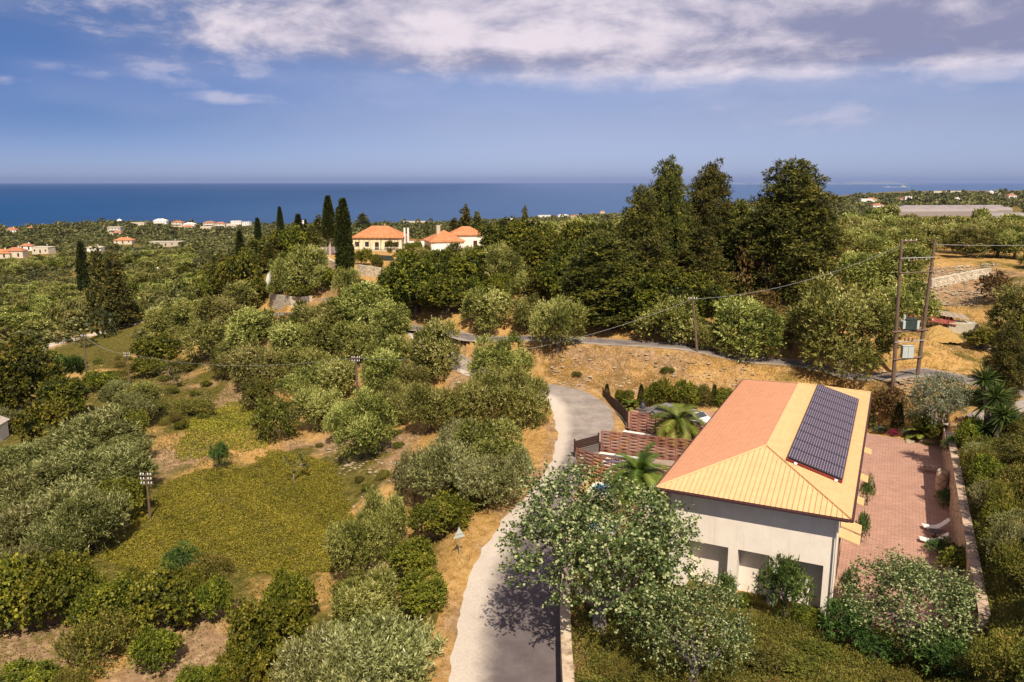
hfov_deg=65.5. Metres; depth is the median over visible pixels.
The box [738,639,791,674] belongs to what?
mastic shrub
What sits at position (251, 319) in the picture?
olive tree
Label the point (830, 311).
olive tree
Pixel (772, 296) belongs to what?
reddish bush
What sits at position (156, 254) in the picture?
oak tree
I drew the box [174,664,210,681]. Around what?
leafy bush
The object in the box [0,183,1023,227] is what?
sea
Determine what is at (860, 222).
olive tree
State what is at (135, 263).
olive tree
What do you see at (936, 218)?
olive tree
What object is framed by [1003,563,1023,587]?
mastic shrub
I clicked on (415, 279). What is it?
oak tree
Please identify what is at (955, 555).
leafy bush
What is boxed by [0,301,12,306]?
olive tree
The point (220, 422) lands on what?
vine leaves
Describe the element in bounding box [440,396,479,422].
olive tree
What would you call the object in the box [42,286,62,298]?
olive tree
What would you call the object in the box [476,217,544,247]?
oak tree
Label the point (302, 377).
olive tree
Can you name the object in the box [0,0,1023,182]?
sky
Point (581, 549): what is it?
pear tree
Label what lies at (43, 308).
olive tree
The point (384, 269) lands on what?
oak tree
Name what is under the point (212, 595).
leafy bush
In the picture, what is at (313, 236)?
conifer tree
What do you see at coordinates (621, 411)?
boarded fence
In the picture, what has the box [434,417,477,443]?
wild olive bush
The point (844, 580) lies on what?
feathery bush
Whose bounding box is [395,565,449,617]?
leafy bush
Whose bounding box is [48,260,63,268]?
oak tree
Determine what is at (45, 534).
wild olive bush
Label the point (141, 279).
oak tree
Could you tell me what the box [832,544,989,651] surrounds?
bush
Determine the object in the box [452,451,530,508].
wild olive bush
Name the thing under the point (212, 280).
oak tree
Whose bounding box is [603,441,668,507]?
palm tree
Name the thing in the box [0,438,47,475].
wild olive bush
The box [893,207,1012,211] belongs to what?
greenhouse
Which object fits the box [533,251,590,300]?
oak tree
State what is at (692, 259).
conifer tree
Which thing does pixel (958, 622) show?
mastic shrub
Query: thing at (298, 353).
olive tree
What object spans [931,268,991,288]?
stone wall
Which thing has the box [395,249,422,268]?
oak tree
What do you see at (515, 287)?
olive tree
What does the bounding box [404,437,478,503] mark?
wild olive bush
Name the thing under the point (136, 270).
olive tree
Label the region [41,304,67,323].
olive tree
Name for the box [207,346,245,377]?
olive tree
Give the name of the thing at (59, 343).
track
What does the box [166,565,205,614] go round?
leafy bush
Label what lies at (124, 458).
wild olive bush
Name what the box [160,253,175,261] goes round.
olive tree
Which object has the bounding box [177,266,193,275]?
oak tree
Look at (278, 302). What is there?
stone wall
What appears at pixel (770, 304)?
reddish bush
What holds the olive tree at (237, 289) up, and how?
on the terrain at (308, 436)
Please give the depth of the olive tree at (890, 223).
157.06 m
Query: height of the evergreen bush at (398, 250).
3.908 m
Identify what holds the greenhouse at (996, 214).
on the terrain at (308, 436)
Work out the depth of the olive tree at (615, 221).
201.79 m
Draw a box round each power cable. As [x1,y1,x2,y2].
[131,354,349,365]
[365,300,688,359]
[694,246,898,298]
[936,244,1023,245]
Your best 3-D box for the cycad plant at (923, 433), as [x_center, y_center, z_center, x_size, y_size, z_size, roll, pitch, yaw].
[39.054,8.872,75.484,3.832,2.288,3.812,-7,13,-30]
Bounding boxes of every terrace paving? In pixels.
[600,481,670,525]
[602,438,683,478]
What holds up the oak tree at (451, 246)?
on the terrain at (308, 436)
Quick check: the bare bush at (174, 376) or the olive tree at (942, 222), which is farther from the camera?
the olive tree at (942, 222)
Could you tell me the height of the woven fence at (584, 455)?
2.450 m
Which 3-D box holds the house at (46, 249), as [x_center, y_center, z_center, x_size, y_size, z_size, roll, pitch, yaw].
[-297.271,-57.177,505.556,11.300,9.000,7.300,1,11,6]
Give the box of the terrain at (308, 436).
[0,190,1023,681]
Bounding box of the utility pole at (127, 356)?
[124,353,130,383]
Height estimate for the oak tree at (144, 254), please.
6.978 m
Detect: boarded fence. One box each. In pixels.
[573,433,598,456]
[602,388,628,426]
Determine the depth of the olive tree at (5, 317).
201.17 m
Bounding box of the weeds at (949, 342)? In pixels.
[859,280,1016,387]
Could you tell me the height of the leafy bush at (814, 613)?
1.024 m
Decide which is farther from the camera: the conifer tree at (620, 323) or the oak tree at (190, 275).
the oak tree at (190, 275)
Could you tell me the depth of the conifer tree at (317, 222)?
260.13 m
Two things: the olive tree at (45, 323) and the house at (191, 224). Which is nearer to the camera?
the olive tree at (45, 323)
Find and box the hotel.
[930,191,960,193]
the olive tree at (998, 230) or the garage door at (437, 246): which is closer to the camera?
the olive tree at (998, 230)
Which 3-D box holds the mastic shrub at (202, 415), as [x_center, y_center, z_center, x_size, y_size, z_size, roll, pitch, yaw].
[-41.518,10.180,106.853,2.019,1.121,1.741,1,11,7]
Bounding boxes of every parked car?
[647,403,673,416]
[685,409,710,426]
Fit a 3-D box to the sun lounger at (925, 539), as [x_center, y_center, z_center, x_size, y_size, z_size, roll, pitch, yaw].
[28.450,13.248,53.700,1.698,0.880,0.634,4,12,20]
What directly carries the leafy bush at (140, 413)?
on the terrain at (308, 436)
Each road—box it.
[261,298,1023,396]
[404,331,614,681]
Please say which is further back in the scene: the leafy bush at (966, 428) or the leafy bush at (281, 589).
the leafy bush at (966, 428)
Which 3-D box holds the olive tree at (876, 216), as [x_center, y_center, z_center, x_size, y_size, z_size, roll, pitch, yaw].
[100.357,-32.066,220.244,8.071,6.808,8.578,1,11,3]
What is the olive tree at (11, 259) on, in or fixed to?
on the terrain at (308, 436)
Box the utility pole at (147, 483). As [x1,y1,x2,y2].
[139,473,152,518]
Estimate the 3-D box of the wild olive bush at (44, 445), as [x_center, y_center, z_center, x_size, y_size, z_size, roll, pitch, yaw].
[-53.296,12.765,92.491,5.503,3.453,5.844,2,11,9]
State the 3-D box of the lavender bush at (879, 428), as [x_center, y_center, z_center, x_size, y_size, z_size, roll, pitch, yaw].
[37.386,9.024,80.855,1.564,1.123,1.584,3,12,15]
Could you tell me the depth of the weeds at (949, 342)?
94.61 m
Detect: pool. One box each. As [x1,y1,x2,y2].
[587,482,619,496]
[589,519,622,533]
[602,457,623,468]
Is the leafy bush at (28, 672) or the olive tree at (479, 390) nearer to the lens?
the leafy bush at (28, 672)
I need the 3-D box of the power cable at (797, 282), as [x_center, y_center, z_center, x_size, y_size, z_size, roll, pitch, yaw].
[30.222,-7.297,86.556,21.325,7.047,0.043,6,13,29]
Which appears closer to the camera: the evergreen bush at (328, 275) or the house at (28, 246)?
the evergreen bush at (328, 275)
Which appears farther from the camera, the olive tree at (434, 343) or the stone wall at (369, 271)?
the stone wall at (369, 271)
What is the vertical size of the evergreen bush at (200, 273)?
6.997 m
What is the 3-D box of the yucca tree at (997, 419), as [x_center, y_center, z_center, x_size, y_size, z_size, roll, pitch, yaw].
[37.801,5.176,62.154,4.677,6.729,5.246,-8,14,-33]
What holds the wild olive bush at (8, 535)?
on the terrain at (308, 436)
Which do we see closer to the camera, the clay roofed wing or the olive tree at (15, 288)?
the clay roofed wing
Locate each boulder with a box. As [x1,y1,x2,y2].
[905,439,914,443]
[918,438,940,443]
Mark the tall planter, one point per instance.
(942, 479)
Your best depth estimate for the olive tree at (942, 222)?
182.79 m
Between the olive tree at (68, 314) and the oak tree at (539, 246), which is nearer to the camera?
the oak tree at (539, 246)
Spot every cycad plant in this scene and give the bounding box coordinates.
[621,399,639,411]
[905,422,935,444]
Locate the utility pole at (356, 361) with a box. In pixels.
[351,356,359,396]
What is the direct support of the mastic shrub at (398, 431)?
on the terrain at (308, 436)
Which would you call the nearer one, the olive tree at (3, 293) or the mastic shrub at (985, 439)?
the mastic shrub at (985, 439)
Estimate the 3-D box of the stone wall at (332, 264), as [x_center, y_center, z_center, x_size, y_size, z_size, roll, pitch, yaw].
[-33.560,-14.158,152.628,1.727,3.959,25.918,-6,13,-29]
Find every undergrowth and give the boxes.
[569,498,962,681]
[957,428,1023,681]
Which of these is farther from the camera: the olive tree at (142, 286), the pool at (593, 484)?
the olive tree at (142, 286)
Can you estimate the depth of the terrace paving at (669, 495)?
59.72 m
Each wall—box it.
[265,272,270,290]
[269,294,312,309]
[318,257,335,269]
[319,247,335,253]
[357,264,382,276]
[409,240,423,246]
[560,498,578,681]
[579,442,602,451]
[599,452,638,459]
[623,430,690,443]
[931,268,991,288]
[940,417,947,465]
[944,432,990,652]
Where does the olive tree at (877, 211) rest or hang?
on the terrain at (308, 436)
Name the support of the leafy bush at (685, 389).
on the terrain at (308, 436)
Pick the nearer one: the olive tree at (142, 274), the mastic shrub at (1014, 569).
the mastic shrub at (1014, 569)
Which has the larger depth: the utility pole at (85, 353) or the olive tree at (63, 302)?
the olive tree at (63, 302)
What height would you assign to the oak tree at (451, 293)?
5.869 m
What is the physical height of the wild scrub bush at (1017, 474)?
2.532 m
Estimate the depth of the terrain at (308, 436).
83.19 m
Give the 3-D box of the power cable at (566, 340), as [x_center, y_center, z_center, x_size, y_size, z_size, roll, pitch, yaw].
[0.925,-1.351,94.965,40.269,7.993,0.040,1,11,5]
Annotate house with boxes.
[0,248,10,258]
[4,246,27,257]
[8,227,18,231]
[20,242,34,250]
[31,244,55,253]
[86,244,104,251]
[107,225,122,233]
[113,236,135,243]
[131,221,145,224]
[149,239,184,246]
[153,219,168,224]
[171,221,184,226]
[183,222,196,226]
[200,226,212,228]
[203,221,215,227]
[215,222,225,226]
[231,221,241,224]
[242,221,251,225]
[352,226,409,250]
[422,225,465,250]
[653,379,872,615]
[858,197,872,202]
[870,203,883,207]
[1005,193,1016,197]
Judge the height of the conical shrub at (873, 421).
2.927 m
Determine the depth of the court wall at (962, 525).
49.85 m
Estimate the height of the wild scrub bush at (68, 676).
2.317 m
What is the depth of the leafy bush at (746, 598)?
45.48 m
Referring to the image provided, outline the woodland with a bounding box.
[0,188,1023,347]
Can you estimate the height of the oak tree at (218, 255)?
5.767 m
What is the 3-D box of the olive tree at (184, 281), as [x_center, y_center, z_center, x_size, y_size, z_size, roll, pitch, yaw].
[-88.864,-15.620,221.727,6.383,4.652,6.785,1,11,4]
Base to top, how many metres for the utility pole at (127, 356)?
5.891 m
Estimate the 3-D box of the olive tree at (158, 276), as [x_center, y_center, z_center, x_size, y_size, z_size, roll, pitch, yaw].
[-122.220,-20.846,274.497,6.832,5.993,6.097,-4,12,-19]
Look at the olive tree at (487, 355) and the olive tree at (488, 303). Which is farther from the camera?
the olive tree at (488, 303)
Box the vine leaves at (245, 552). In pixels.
[96,449,356,577]
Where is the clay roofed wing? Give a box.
[449,226,482,247]
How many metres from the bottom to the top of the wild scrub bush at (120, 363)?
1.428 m
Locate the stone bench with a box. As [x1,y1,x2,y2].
[921,464,944,471]
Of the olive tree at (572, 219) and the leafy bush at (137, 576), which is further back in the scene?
the olive tree at (572, 219)
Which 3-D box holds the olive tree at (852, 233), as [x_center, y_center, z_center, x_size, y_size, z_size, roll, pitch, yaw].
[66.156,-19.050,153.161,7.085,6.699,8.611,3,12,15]
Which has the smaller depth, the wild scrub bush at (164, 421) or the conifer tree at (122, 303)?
the wild scrub bush at (164, 421)
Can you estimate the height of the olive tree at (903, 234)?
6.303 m
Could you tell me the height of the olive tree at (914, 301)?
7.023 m
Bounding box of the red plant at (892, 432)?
[887,428,898,436]
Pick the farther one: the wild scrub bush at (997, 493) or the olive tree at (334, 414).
the olive tree at (334, 414)
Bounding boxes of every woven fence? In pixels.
[576,448,601,478]
[600,456,670,480]
[601,430,691,460]
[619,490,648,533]
[629,411,702,438]
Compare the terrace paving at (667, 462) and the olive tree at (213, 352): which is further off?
the olive tree at (213, 352)
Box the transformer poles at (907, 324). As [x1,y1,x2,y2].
[891,239,935,388]
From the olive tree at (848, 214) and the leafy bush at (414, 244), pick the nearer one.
the leafy bush at (414, 244)
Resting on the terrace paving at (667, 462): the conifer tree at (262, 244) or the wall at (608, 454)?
the wall at (608, 454)
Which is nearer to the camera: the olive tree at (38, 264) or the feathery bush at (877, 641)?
the feathery bush at (877, 641)
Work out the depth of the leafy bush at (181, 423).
100.32 m
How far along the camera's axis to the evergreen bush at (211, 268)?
202.97 m
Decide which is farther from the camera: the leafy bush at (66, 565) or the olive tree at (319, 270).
the olive tree at (319, 270)
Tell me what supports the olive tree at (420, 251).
on the terrain at (308, 436)
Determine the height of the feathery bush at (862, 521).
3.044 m
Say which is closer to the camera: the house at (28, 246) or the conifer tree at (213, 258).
the conifer tree at (213, 258)
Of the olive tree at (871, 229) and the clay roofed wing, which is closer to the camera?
the olive tree at (871, 229)
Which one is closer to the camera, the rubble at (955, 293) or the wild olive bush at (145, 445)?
the wild olive bush at (145, 445)
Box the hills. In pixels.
[730,181,903,183]
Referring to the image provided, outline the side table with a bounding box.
[929,528,941,537]
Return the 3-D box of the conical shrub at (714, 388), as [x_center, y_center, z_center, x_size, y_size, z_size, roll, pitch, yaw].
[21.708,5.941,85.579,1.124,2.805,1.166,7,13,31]
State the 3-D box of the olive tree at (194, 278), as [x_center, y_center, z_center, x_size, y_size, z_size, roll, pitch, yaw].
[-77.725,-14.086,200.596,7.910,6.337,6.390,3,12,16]
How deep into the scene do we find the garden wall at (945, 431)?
70.64 m
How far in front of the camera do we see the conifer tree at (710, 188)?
117.66 m
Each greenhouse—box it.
[892,208,997,215]
[893,206,1003,206]
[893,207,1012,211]
[898,205,1001,205]
[990,212,1023,217]
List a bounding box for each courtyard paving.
[625,406,715,438]
[826,434,967,660]
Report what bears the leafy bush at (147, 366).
on the terrain at (308, 436)
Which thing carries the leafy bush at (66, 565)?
on the terrain at (308, 436)
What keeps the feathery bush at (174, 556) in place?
on the terrain at (308, 436)
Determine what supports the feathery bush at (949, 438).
on the terrain at (308, 436)
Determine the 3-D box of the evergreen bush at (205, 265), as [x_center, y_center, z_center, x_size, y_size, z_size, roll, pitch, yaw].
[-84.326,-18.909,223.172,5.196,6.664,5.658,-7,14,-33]
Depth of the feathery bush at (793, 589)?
43.59 m
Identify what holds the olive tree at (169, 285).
on the terrain at (308, 436)
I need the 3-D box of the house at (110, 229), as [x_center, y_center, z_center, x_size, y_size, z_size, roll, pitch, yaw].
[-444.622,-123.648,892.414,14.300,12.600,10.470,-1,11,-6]
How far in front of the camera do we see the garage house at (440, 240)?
193.65 m
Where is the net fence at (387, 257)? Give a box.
[371,255,392,260]
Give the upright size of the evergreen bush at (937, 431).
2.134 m
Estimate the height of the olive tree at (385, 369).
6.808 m
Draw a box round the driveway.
[944,399,1023,425]
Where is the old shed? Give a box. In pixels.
[917,310,978,333]
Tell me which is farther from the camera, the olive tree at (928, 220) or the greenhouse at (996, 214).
the greenhouse at (996, 214)
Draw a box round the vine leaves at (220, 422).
[172,401,275,461]
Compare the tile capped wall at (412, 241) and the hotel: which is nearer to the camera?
the tile capped wall at (412, 241)
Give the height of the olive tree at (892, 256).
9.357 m
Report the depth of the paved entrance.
74.35 m
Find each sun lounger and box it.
[919,532,948,543]
[921,518,950,529]
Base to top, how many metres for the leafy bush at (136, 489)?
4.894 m
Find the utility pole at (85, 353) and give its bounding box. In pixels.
[80,335,88,386]
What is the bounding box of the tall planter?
[935,468,948,495]
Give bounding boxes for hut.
[0,416,9,441]
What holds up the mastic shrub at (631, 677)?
on the terrain at (308, 436)
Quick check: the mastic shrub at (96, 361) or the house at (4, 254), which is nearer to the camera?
the mastic shrub at (96, 361)
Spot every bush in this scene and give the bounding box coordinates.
[0,406,21,428]
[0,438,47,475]
[0,456,95,504]
[0,494,54,551]
[0,500,19,513]
[0,540,60,563]
[0,551,50,631]
[0,655,72,681]
[3,545,94,631]
[7,472,108,550]
[10,398,72,442]
[17,512,94,557]
[23,434,140,489]
[27,436,53,455]
[33,401,153,453]
[43,604,157,680]
[46,481,133,556]
[49,665,93,681]
[50,350,88,376]
[50,564,107,626]
[68,571,146,633]
[77,440,160,488]
[80,370,122,390]
[95,378,136,406]
[96,475,153,517]
[99,433,155,458]
[107,389,158,422]
[111,361,126,368]
[111,407,149,438]
[112,370,127,375]
[121,566,146,582]
[125,356,167,377]
[125,623,185,673]
[126,567,197,629]
[129,332,184,361]
[155,418,171,425]
[157,365,186,384]
[158,540,200,572]
[162,395,217,419]
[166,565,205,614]
[167,413,183,421]
[173,420,189,429]
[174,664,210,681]
[183,550,235,579]
[189,390,200,395]
[191,573,235,624]
[192,270,205,292]
[194,390,213,402]
[199,380,212,385]
[201,262,211,269]
[201,274,224,296]
[203,662,236,681]
[205,261,223,274]
[207,440,229,468]
[213,631,271,681]
[214,260,250,285]
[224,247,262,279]
[225,592,317,681]
[239,274,268,303]
[261,566,318,618]
[266,617,345,681]
[280,450,308,481]
[284,280,314,297]
[309,624,402,681]
[313,442,323,446]
[313,605,448,681]
[321,267,334,285]
[354,250,360,263]
[358,247,373,264]
[371,254,383,266]
[374,469,391,478]
[383,535,438,579]
[384,240,396,249]
[390,444,437,504]
[392,247,410,258]
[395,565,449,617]
[403,242,412,250]
[403,489,474,538]
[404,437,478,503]
[410,240,422,248]
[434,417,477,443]
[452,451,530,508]
[459,275,484,307]
[485,272,513,292]
[503,445,534,489]
[595,654,633,680]
[614,389,636,405]
[639,387,659,406]
[646,376,679,403]
[667,379,704,406]
[714,386,732,405]
[715,569,737,594]
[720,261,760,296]
[723,675,752,681]
[730,237,787,295]
[730,592,751,608]
[734,287,780,307]
[739,300,787,324]
[751,553,817,619]
[763,676,787,681]
[791,606,823,630]
[817,592,877,646]
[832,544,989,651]
[835,560,861,598]
[849,630,901,664]
[855,509,871,539]
[858,471,876,504]
[870,385,907,418]
[872,425,887,432]
[876,664,922,681]
[897,622,970,680]
[902,426,915,435]
[921,534,955,554]
[931,422,947,439]
[933,488,949,508]
[933,544,966,577]
[939,434,962,451]
[950,652,988,680]
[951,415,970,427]
[953,417,986,444]
[955,443,999,479]
[956,412,982,438]
[959,440,997,453]
[960,624,1023,681]
[961,326,997,349]
[966,479,1010,515]
[967,390,982,405]
[967,452,1006,481]
[973,268,1016,302]
[978,501,1016,528]
[980,450,1017,464]
[981,519,1023,559]
[982,475,1018,507]
[986,508,1023,527]
[986,535,1023,588]
[992,458,1023,502]
[1000,515,1023,525]
[1002,417,1023,434]
[1004,314,1023,388]
[1015,422,1023,436]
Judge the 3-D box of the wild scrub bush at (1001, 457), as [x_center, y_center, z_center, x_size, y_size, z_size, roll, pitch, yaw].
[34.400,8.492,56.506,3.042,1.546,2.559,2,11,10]
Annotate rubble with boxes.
[326,431,405,578]
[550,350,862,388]
[866,370,930,395]
[927,262,998,305]
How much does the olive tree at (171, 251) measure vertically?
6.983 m
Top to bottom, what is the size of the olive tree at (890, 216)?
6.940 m
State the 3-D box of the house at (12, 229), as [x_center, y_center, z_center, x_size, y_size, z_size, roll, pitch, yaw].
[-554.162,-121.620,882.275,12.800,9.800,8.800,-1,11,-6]
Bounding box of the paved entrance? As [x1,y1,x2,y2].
[603,429,635,450]
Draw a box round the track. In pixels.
[40,320,143,348]
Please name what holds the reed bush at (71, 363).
on the terrain at (308, 436)
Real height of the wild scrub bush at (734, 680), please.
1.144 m
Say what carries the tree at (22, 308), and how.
on the terrain at (308, 436)
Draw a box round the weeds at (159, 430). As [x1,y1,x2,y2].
[81,346,299,482]
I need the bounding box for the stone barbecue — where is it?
[638,399,647,417]
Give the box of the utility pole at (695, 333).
[688,297,697,351]
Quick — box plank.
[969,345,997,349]
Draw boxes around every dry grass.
[208,321,553,680]
[539,345,889,392]
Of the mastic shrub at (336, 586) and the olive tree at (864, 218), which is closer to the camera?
the mastic shrub at (336, 586)
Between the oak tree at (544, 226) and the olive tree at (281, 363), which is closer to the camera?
the olive tree at (281, 363)
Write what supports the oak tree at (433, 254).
on the terrain at (308, 436)
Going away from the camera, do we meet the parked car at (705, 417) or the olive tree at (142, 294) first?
the parked car at (705, 417)
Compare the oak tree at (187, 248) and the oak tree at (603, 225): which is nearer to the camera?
the oak tree at (603, 225)
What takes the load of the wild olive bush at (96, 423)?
on the terrain at (308, 436)
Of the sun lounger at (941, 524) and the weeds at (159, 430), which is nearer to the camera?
the sun lounger at (941, 524)
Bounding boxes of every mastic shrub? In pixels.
[92,359,102,364]
[121,377,132,382]
[152,402,168,410]
[157,375,169,380]
[161,386,180,394]
[163,357,198,373]
[195,412,209,418]
[238,374,278,412]
[247,391,304,444]
[325,567,380,605]
[354,475,364,482]
[361,483,369,491]
[392,428,401,434]
[392,441,404,447]
[444,481,461,495]
[455,493,491,514]
[572,371,581,375]
[575,676,620,681]
[607,668,661,681]
[659,366,675,372]
[690,383,714,408]
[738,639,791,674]
[779,651,823,680]
[788,636,840,662]
[816,675,856,681]
[907,410,937,427]
[949,614,968,639]
[960,433,995,450]
[967,473,1004,500]
[976,523,1003,557]
[992,431,1023,454]
[998,441,1023,462]
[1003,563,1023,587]
[1008,638,1023,681]
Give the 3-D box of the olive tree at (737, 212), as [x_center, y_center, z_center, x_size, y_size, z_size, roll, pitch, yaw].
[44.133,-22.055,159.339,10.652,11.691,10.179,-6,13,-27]
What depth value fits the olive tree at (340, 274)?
134.89 m
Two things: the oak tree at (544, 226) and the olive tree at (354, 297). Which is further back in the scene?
the oak tree at (544, 226)
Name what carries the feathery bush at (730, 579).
on the terrain at (308, 436)
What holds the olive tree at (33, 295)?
on the terrain at (308, 436)
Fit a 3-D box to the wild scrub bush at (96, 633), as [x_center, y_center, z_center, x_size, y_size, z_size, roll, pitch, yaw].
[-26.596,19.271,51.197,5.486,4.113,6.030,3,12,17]
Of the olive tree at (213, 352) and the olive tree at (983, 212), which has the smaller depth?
the olive tree at (213, 352)
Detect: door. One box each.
[435,243,449,250]
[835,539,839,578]
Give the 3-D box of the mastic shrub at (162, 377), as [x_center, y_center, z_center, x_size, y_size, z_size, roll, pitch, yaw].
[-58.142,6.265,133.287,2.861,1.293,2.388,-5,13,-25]
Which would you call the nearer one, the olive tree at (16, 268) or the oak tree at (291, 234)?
the oak tree at (291, 234)
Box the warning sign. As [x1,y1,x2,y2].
[454,527,463,554]
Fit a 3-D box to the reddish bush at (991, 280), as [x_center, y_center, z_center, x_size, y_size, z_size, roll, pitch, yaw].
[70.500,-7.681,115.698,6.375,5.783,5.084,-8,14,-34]
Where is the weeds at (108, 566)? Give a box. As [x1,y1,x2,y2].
[0,549,421,681]
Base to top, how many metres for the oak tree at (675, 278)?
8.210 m
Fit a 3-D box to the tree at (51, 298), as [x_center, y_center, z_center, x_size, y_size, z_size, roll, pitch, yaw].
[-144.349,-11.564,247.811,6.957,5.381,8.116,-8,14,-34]
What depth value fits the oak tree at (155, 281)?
259.99 m
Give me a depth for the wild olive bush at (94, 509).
65.02 m
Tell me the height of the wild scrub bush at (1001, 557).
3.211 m
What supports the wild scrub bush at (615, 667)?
on the terrain at (308, 436)
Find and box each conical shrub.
[603,383,609,395]
[636,384,644,406]
[708,384,718,406]
[868,405,875,429]
[889,402,904,428]
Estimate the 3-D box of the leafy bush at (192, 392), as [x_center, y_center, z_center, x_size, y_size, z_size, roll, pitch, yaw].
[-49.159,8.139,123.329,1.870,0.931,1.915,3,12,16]
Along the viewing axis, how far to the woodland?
673.84 m
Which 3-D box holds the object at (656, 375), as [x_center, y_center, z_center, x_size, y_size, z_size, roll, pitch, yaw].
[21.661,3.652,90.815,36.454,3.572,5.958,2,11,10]
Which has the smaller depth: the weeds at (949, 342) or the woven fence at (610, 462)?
the woven fence at (610, 462)
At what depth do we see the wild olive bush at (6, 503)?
71.61 m
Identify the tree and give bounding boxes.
[0,261,20,272]
[0,268,14,276]
[0,290,9,296]
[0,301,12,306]
[0,304,17,310]
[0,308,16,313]
[0,312,15,326]
[0,333,67,413]
[2,283,25,292]
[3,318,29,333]
[4,257,19,261]
[5,263,23,274]
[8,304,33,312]
[9,293,30,301]
[9,299,31,307]
[10,311,27,318]
[10,311,43,322]
[19,261,34,267]
[20,317,57,338]
[21,284,40,296]
[26,256,38,260]
[27,291,49,304]
[28,294,52,306]
[30,281,42,285]
[31,261,43,268]
[32,376,90,414]
[34,254,46,260]
[34,302,48,311]
[38,302,55,311]
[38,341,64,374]
[40,290,56,297]
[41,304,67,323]
[42,281,63,287]
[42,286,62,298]
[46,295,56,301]
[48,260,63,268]
[54,299,72,305]
[54,309,86,327]
[56,256,67,264]
[57,253,70,257]
[58,283,76,292]
[60,290,79,298]
[66,296,81,300]
[74,240,90,290]
[79,298,87,306]
[82,244,112,317]
[90,253,142,331]
[112,379,165,414]
[122,254,141,265]
[126,269,135,277]
[127,301,143,314]
[128,276,138,283]
[128,282,141,292]
[130,268,145,275]
[131,251,148,255]
[132,256,146,266]
[132,277,151,284]
[134,272,148,278]
[135,299,150,309]
[136,331,163,340]
[137,260,156,268]
[137,282,149,291]
[137,289,158,299]
[141,256,159,261]
[142,250,155,254]
[142,306,189,332]
[145,267,158,277]
[147,273,164,281]
[149,251,163,258]
[149,278,163,285]
[149,282,163,291]
[150,262,168,268]
[150,278,171,285]
[156,252,172,262]
[156,264,174,278]
[156,301,172,307]
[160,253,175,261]
[161,249,174,252]
[161,291,198,326]
[163,267,177,279]
[163,280,179,295]
[164,325,187,339]
[169,258,188,264]
[171,250,193,260]
[171,267,178,276]
[173,260,191,266]
[174,272,192,280]
[176,261,199,273]
[177,247,193,252]
[177,256,191,261]
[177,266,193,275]
[177,272,195,289]
[177,318,239,360]
[178,253,199,258]
[179,278,193,292]
[187,273,205,293]
[187,312,193,324]
[192,295,245,331]
[195,272,210,295]
[207,266,239,290]
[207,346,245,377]
[208,255,217,265]
[209,336,239,359]
[216,253,230,259]
[221,279,260,306]
[221,305,279,349]
[227,338,267,384]
[235,229,244,254]
[242,239,264,257]
[248,348,287,389]
[253,217,262,241]
[257,242,278,270]
[258,242,265,254]
[265,250,298,287]
[265,275,291,294]
[266,228,288,256]
[266,316,308,352]
[271,346,293,375]
[272,367,319,398]
[276,206,284,229]
[277,300,320,328]
[278,222,308,252]
[279,343,336,380]
[281,243,329,287]
[291,382,348,431]
[294,213,303,231]
[298,315,340,354]
[304,224,325,248]
[308,265,331,292]
[311,214,323,237]
[311,358,338,387]
[312,295,362,327]
[315,351,359,394]
[319,513,376,577]
[321,195,335,255]
[321,396,358,441]
[324,559,400,631]
[329,318,382,363]
[330,265,361,294]
[331,384,398,457]
[334,198,355,286]
[334,206,338,242]
[335,280,395,329]
[353,212,372,228]
[354,483,408,563]
[359,346,408,396]
[363,327,413,364]
[367,297,413,338]
[376,250,452,318]
[376,264,414,304]
[378,375,421,425]
[394,357,435,387]
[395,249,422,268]
[399,379,456,432]
[407,315,465,380]
[413,244,433,259]
[416,273,475,314]
[423,248,456,273]
[430,253,490,285]
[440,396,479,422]
[445,217,459,231]
[447,241,466,253]
[449,369,509,422]
[450,415,530,460]
[456,203,472,228]
[456,245,479,258]
[458,284,514,333]
[461,244,526,280]
[465,332,536,377]
[470,211,484,237]
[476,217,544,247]
[480,240,525,292]
[491,362,552,429]
[494,454,710,639]
[504,264,538,302]
[508,292,542,333]
[517,227,558,270]
[519,204,528,222]
[521,267,555,301]
[526,292,589,353]
[531,218,551,236]
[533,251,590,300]
[536,220,560,234]
[545,224,558,235]
[552,238,595,266]
[554,220,607,249]
[555,214,597,233]
[557,229,646,329]
[585,282,639,328]
[593,219,625,243]
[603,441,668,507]
[606,218,623,223]
[608,272,672,326]
[614,184,669,273]
[617,235,681,316]
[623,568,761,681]
[631,291,700,342]
[636,265,704,315]
[648,154,695,269]
[649,402,705,446]
[673,226,736,310]
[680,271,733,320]
[681,157,734,275]
[684,317,719,349]
[706,293,789,361]
[715,198,755,298]
[725,204,754,232]
[731,155,848,308]
[737,210,788,298]
[773,304,808,350]
[784,270,909,382]
[806,199,831,279]
[830,249,890,295]
[837,215,859,228]
[838,225,866,253]
[839,212,859,218]
[852,241,939,298]
[853,229,895,253]
[855,219,881,228]
[857,217,880,222]
[857,218,900,229]
[860,207,882,216]
[861,224,898,253]
[865,214,884,219]
[873,279,943,329]
[875,204,901,215]
[879,214,900,221]
[885,227,926,246]
[894,217,913,222]
[895,218,922,229]
[900,213,920,218]
[902,368,976,438]
[908,223,951,252]
[913,216,933,222]
[922,215,946,221]
[927,219,955,238]
[939,215,956,220]
[940,222,972,253]
[944,222,998,256]
[947,225,969,252]
[953,216,976,222]
[963,363,1023,441]
[966,219,993,251]
[969,207,994,217]
[977,216,1003,222]
[979,221,1018,256]
[980,320,1023,407]
[983,279,1023,332]
[988,216,1009,224]
[991,225,1023,258]
[1000,213,1023,220]
[1002,221,1023,231]
[1016,254,1023,265]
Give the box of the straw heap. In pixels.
[918,325,965,342]

